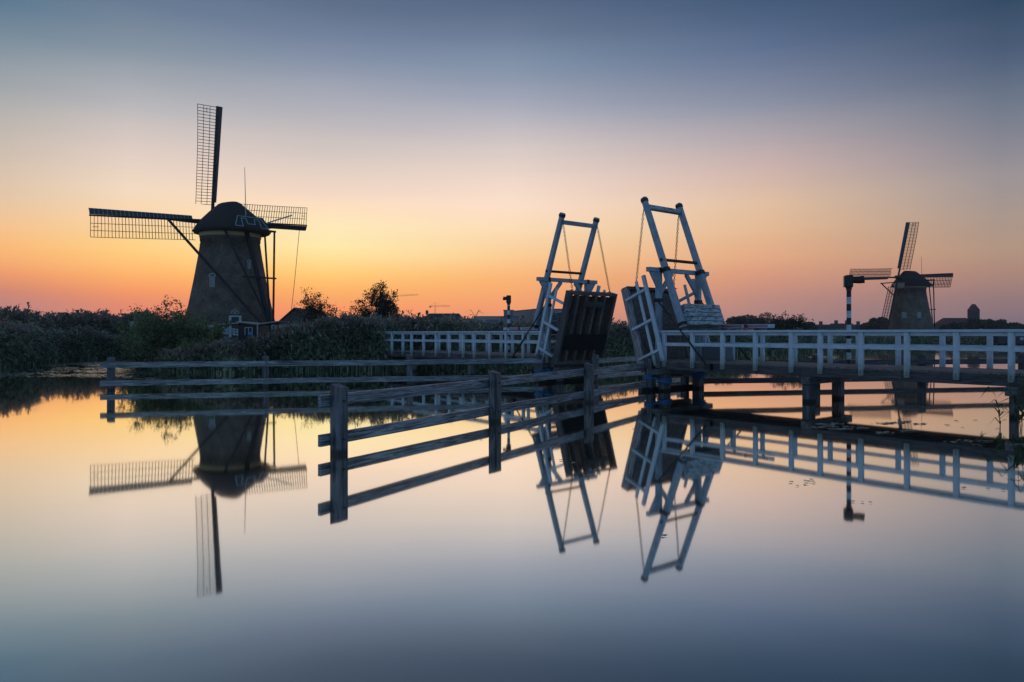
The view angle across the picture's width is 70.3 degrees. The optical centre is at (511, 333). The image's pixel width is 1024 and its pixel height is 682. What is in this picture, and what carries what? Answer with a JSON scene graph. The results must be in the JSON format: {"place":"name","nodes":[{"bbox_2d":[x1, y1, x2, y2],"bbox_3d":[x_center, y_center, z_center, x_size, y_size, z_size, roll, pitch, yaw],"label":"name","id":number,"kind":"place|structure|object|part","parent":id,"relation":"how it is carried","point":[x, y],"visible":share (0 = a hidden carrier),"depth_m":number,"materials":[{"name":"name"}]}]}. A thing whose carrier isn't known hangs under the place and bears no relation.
{"place":"outdoors","nodes":[
{"label":"outdoors","id":0,"kind":"place"},
{"bbox_2d":[23,336,986,373],"bbox_3d":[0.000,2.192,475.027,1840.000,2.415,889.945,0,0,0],"label":"ground","id":1,"kind":"structure","parent":0,"point":[394,368],"depth_m":49.19,"materials":[{"name":"green plant"}]},
{"bbox_2d":[0,302,156,335],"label":"reed bed","id":2,"kind":"object","parent":1,"relation":"on","point":[105,320],"visible":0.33,"depth_m":71.93,"materials":[{"name":"green plant"}]},
{"bbox_2d":[115,314,157,361],"bbox_3d":[-23.767,0.365,47.744,3.077,3.764,3.857,0,0,44],"label":"bush","id":3,"kind":"object","parent":1,"relation":"on","point":[143,357],"visible":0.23,"depth_m":46.99,"materials":[{"name":"green plant"}]},
{"bbox_2d":[117,295,220,360],"bbox_3d":[-21.578,-0.265,45.486,6.325,4.082,4.741,0,0,0],"label":"bush","id":4,"kind":"object","parent":1,"relation":"on","point":[151,335],"visible":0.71,"depth_m":44.59,"materials":[{"name":"green plant"}]},
{"bbox_2d":[156,355,185,371],"bbox_3d":[-18.954,1.608,41.518,2.574,1.219,2.255,0,0,0],"label":"bush","id":5,"kind":"object","parent":1,"relation":"on","point":[168,359],"visible":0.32,"depth_m":40.90,"materials":[{"name":"green plant"}]},
{"bbox_2d":[168,331,215,350],"bbox_3d":[-18.151,0.873,42.581,3.134,2.055,3.449,0,0,0],"label":"bush","id":6,"kind":"object","parent":1,"relation":"on","point":[195,340],"visible":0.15,"depth_m":42.13,"materials":[{"name":"green plant"}]},
{"bbox_2d":[161,318,231,348],"bbox_3d":[-19.720,0.376,44.894,4.532,2.601,3.287,0,0,0],"label":"bush","id":7,"kind":"object","parent":1,"relation":"on","point":[197,332],"visible":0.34,"depth_m":44.42,"materials":[{"name":"green plant"}]},
{"bbox_2d":[89,104,306,341],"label":"windmill","id":8,"kind":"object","parent":1,"relation":"on","point":[230,282],"visible":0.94,"depth_m":91.21,"materials":[{"name":"brick"}]},
{"bbox_2d":[221,327,237,335],"bbox_3d":[-23.561,-0.164,60.500,1.539,0.838,0.090,0,0,0],"label":"rail fence","id":9,"kind":"object","parent":1,"relation":"on","point":[230,331],"visible":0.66,"depth_m":60.47,"materials":[{"name":"white wood"}]},
{"bbox_2d":[212,321,288,342],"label":"shed","id":10,"kind":"structure","parent":1,"relation":"on","point":[255,330],"depth_m":62.30,"materials":[{"name":"wood"}]},
{"bbox_2d":[0,306,522,373],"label":"reed bed","id":11,"kind":"object","parent":1,"relation":"on","point":[344,336],"visible":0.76,"depth_m":44.12,"materials":[{"name":"green plant"}]},
{"bbox_2d":[273,307,320,327],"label":"barn","id":12,"kind":"structure","parent":1,"relation":"on","point":[295,317],"depth_m":88.00,"materials":[{"name":"brick"}]},
{"bbox_2d":[285,287,340,322],"bbox_3d":[-17.156,-1.344,64.163,4.919,5.482,6.671,0,0,0],"label":"tree","id":13,"kind":"object","parent":1,"relation":"on","point":[311,309],"visible":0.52,"depth_m":62.90,"materials":[{"name":"green plant"}]},
{"bbox_2d":[335,306,364,317],"bbox_3d":[-12.907,-0.362,59.927,3.254,3.820,3.041,0,0,29],"label":"bush","id":14,"kind":"object","parent":1,"relation":"on","point":[351,312],"visible":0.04,"depth_m":60.41,"materials":[{"name":"green plant"}]},
{"bbox_2d":[349,280,400,318],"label":"tree","id":15,"kind":"object","parent":1,"relation":"on","point":[383,304],"visible":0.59,"depth_m":69.37,"materials":[{"name":"green plant"}]},
{"bbox_2d":[426,310,461,318],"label":"farmhouse","id":16,"kind":"object","parent":1,"relation":"on","point":[439,315],"visible":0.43,"depth_m":124.28,"materials":[{"name":"brick"}]},
{"bbox_2d":[473,316,500,324],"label":"warehouse","id":17,"kind":"structure","parent":1,"relation":"on","point":[489,317],"depth_m":450.00,"materials":[{"name":"grey metal"}]},
{"bbox_2d":[486,319,497,324],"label":"warehouse","id":18,"kind":"structure","parent":1,"relation":"on","point":[491,321],"depth_m":400.00,"materials":[{"name":"grey metal"}]},
{"bbox_2d":[503,310,513,315],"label":"office block","id":19,"kind":"structure","parent":1,"relation":"on","point":[505,313],"depth_m":430.00,"materials":[{"name":"grey glass"}]},
{"bbox_2d":[501,316,518,325],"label":"warehouse","id":20,"kind":"structure","parent":1,"relation":"on","point":[512,318],"depth_m":380.00,"materials":[{"name":"grey metal"}]},
{"bbox_2d":[512,309,531,323],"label":"warehouse","id":21,"kind":"structure","parent":1,"relation":"on","point":[526,313],"depth_m":420.00,"materials":[{"name":"grey"}]},
{"bbox_2d":[532,309,561,321],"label":"warehouse","id":22,"kind":"structure","parent":1,"relation":"on","point":[533,312],"depth_m":400.07,"materials":[{"name":"grey"}]},
{"bbox_2d":[512,315,729,363],"bbox_3d":[10.803,0.379,65.297,6.889,3.838,36.483,0,0,45],"label":"reed bed","id":23,"kind":"object","parent":1,"relation":"on","point":[619,342],"visible":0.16,"depth_m":60.84,"materials":[{"name":"green plant"}]},
{"bbox_2d":[725,315,751,329],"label":"tree","id":24,"kind":"object","parent":1,"relation":"on","point":[740,319],"visible":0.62,"depth_m":208.07,"materials":[{"name":"green plant"}]},
{"bbox_2d":[746,312,773,329],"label":"tree","id":25,"kind":"object","parent":1,"relation":"on","point":[756,320],"visible":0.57,"depth_m":214.44,"materials":[{"name":"green plant"}]},
{"bbox_2d":[765,313,795,329],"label":"bush","id":26,"kind":"object","parent":1,"relation":"on","point":[779,325],"visible":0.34,"depth_m":87.28,"materials":[{"name":"green plant"}]},
{"bbox_2d":[783,311,813,342],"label":"bush","id":27,"kind":"object","parent":1,"relation":"on","point":[803,326],"visible":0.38,"depth_m":87.24,"materials":[{"name":"green plant"}]},
{"bbox_2d":[807,322,817,329],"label":"tree","id":28,"kind":"object","parent":1,"relation":"on","point":[814,326],"visible":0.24,"depth_m":222.36,"materials":[{"name":"green plant"}]},
{"bbox_2d":[815,321,834,329],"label":"terraced house","id":29,"kind":"structure","parent":1,"relation":"on","point":[821,326],"depth_m":331.19,"materials":[{"name":"tile"}]},
{"bbox_2d":[831,320,845,329],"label":"terraced house","id":30,"kind":"structure","parent":1,"relation":"on","point":[838,326],"depth_m":334.02,"materials":[{"name":"tile"}]},
{"bbox_2d":[842,320,856,329],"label":"terraced house","id":31,"kind":"structure","parent":1,"relation":"on","point":[853,327],"depth_m":334.81,"materials":[{"name":"red tile"}]},
{"bbox_2d":[854,321,860,329],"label":"terraced house","id":32,"kind":"structure","parent":1,"relation":"on","point":[857,324],"depth_m":339.90,"materials":[{"name":"tile"}]},
{"bbox_2d":[716,327,1002,354],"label":"reed bed","id":33,"kind":"object","parent":1,"relation":"on","point":[964,340],"visible":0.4,"depth_m":101.90,"materials":[{"name":"green plant"}]},
{"bbox_2d":[859,322,879,329],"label":"tree","id":34,"kind":"object","parent":1,"relation":"on","point":[868,326],"visible":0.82,"depth_m":228.65,"materials":[{"name":"green plant"}]},
{"bbox_2d":[869,316,887,329],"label":"tree","id":35,"kind":"object","parent":1,"relation":"on","point":[875,320],"visible":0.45,"depth_m":239.14,"materials":[{"name":"green plant"}]},
{"bbox_2d":[849,222,952,336],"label":"windmill","id":36,"kind":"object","parent":1,"relation":"on","point":[910,309],"visible":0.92,"depth_m":149.50,"materials":[{"name":"brick"}]},
{"bbox_2d":[939,323,949,329],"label":"tree","id":37,"kind":"object","parent":1,"relation":"on","point":[944,326],"visible":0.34,"depth_m":229.20,"materials":[{"name":"green plant"}]},
{"bbox_2d":[933,304,979,329],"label":"church","id":38,"kind":"structure","parent":1,"relation":"on","point":[973,310],"depth_m":302.05,"materials":[{"name":"red tile"}]},
{"bbox_2d":[949,322,966,328],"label":"tree","id":39,"kind":"object","parent":1,"relation":"on","point":[956,325],"visible":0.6,"depth_m":198.83,"materials":[{"name":"green plant"}]},
{"bbox_2d":[966,317,995,328],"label":"tree","id":40,"kind":"object","parent":1,"relation":"on","point":[977,323],"visible":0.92,"depth_m":239.46,"materials":[{"name":"green plant"}]},
{"bbox_2d":[988,319,1006,328],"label":"tree","id":41,"kind":"object","parent":1,"relation":"on","point":[1000,321],"visible":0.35,"depth_m":237.78,"materials":[{"name":"green plant"}]},
{"bbox_2d":[986,336,1023,343],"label":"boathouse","id":42,"kind":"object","parent":1,"relation":"on","point":[1004,339],"visible":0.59,"depth_m":136.00,"materials":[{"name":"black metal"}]},
{"bbox_2d":[995,322,1023,328],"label":"tree","id":43,"kind":"object","parent":1,"relation":"on","point":[1011,325],"visible":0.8,"depth_m":233.78,"materials":[{"name":"green plant"}]},
{"bbox_2d":[0,344,1023,681],"bbox_3d":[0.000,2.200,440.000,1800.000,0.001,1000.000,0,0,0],"label":"water","id":44,"kind":"structure","parent":0,"point":[232,532],"depth_m":8.02,"materials":[{"name":"blue liquid"}]},
{"bbox_2d":[0,359,199,379],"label":"water lilies","id":45,"kind":"object","parent":44,"relation":"on","point":[99,375],"visible":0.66,"depth_m":41.35,"materials":[{"name":"green plant"}]},
{"bbox_2d":[100,354,542,389],"bbox_3d":[-7.245,2.153,30.150,17.670,2.495,0.364,0,0,-14],"label":"guide fence","id":46,"kind":"object","parent":44,"relation":"in","point":[111,365],"visible":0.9,"depth_m":29.60,"materials":[{"name":"grey wood"}]},
{"bbox_2d":[534,368,552,373],"bbox_3d":[1.549,1.706,32.528,0.852,0.290,1.212,0,0,28],"label":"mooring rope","id":47,"kind":"object","parent":46,"relation":"attached to","point":[542,370],"visible":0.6,"depth_m":32.32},
{"bbox_2d":[318,357,652,454],"bbox_3d":[0.968,2.161,20.419,0.349,2.478,17.214,0,0,30],"label":"guide fence","id":48,"kind":"object","parent":44,"relation":"in","point":[338,399],"visible":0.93,"depth_m":16.62,"materials":[{"name":"grey wood"}]},
{"bbox_2d":[383,212,617,382],"bbox_3d":[-2.569,-0.816,39.743,3.700,9.032,19.767,0,0,-39],"label":"drawbridge","id":49,"kind":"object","parent":44,"relation":"in","point":[580,322],"visible":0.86,"depth_m":33.02,"materials":[{"name":"white wood"}]},
{"bbox_2d":[503,295,510,352],"bbox_3d":[-0.276,-0.445,38.968,0.453,3.150,0.300,0,0,0],"label":"signal post","id":50,"kind":"object","parent":49,"relation":"attached to","point":[507,298],"visible":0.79,"depth_m":38.90,"materials":[{"name":"black metal"}]},
{"bbox_2d":[503,327,537,352],"bbox_3d":[0.413,0.463,38.244,0.188,1.533,2.750,0,0,-39],"label":"barrier boom","id":51,"kind":"object","parent":49,"relation":"attached to","point":[517,328],"visible":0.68,"depth_m":38.40,"materials":[{"name":"white paint"}]},
{"bbox_2d":[592,354,645,381],"bbox_3d":[6.433,2.160,35.750,0.346,2.480,8.510,0,0,40],"label":"guide fence","id":52,"kind":"object","parent":44,"relation":"in","point":[596,360],"visible":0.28,"depth_m":33.37,"materials":[{"name":"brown wood"}]},
{"bbox_2d":[621,196,1023,418],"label":"drawbridge","id":53,"kind":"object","parent":44,"relation":"in","point":[661,319],"visible":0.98,"depth_m":25.38,"materials":[{"name":"white wood"}]},
{"bbox_2d":[644,374,671,383],"bbox_3d":[5.559,1.741,27.650,1.066,0.360,0.648,0,0,0],"label":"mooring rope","id":54,"kind":"object","parent":53,"relation":"attached to","point":[653,378],"visible":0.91,"depth_m":27.52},
{"bbox_2d":[690,371,706,377],"bbox_3d":[7.415,1.640,28.922,0.620,0.258,0.676,0,0,0],"label":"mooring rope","id":55,"kind":"object","parent":53,"relation":"attached to","point":[698,374],"visible":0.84,"depth_m":28.68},
{"bbox_2d":[721,324,774,359],"bbox_3d":[8.946,0.448,27.706,0.188,1.563,2.270,0,0,-39],"label":"barrier boom","id":56,"kind":"object","parent":53,"relation":"attached to","point":[735,326],"visible":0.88,"depth_m":27.61,"materials":[{"name":"white paint"}]},
{"bbox_2d":[843,275,864,363],"bbox_3d":[11.567,-0.415,24.587,0.652,3.090,0.300,0,0,22],"label":"signal post","id":57,"kind":"object","parent":53,"relation":"attached to","point":[849,281],"visible":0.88,"depth_m":24.57,"materials":[{"name":"black metal"}]},
{"bbox_2d":[704,354,1023,385],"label":"guide fence","id":58,"kind":"object","parent":44,"relation":"in","point":[921,360],"visible":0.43,"depth_m":30.54,"materials":[{"name":"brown wood"}]},
{"bbox_2d":[813,420,1023,445],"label":"water lilies","id":59,"kind":"object","parent":44,"relation":"on","point":[832,424],"visible":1,"depth_m":16.80,"materials":[{"name":"green plant"}]},
{"bbox_2d":[980,373,1023,432],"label":"reed clump","id":60,"kind":"object","parent":44,"relation":"in","point":[1020,401],"visible":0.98,"depth_m":16.37,"materials":[{"name":"green plant"}]},
{"bbox_2d":[0,0,1023,329],"label":"sky","id":61,"kind":"structure","parent":0,"point":[435,150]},
{"bbox_2d":[702,347,730,359],"bbox_3d":[7.881,0.707,27.982,0.590,0.647,0.990,0,0,-39],"label":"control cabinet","id":62,"kind":"object","parent":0,"point":[710,353],"visible":0.27,"depth_m":27.74,"materials":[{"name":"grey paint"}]},
{"bbox_3d":[7.661,0.720,27.804,0.012,0.496,0.830,0,0,-39],"label":"door","id":63,"kind":"part","parent":62,"relation":"part of","materials":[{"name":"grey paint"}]}
]}

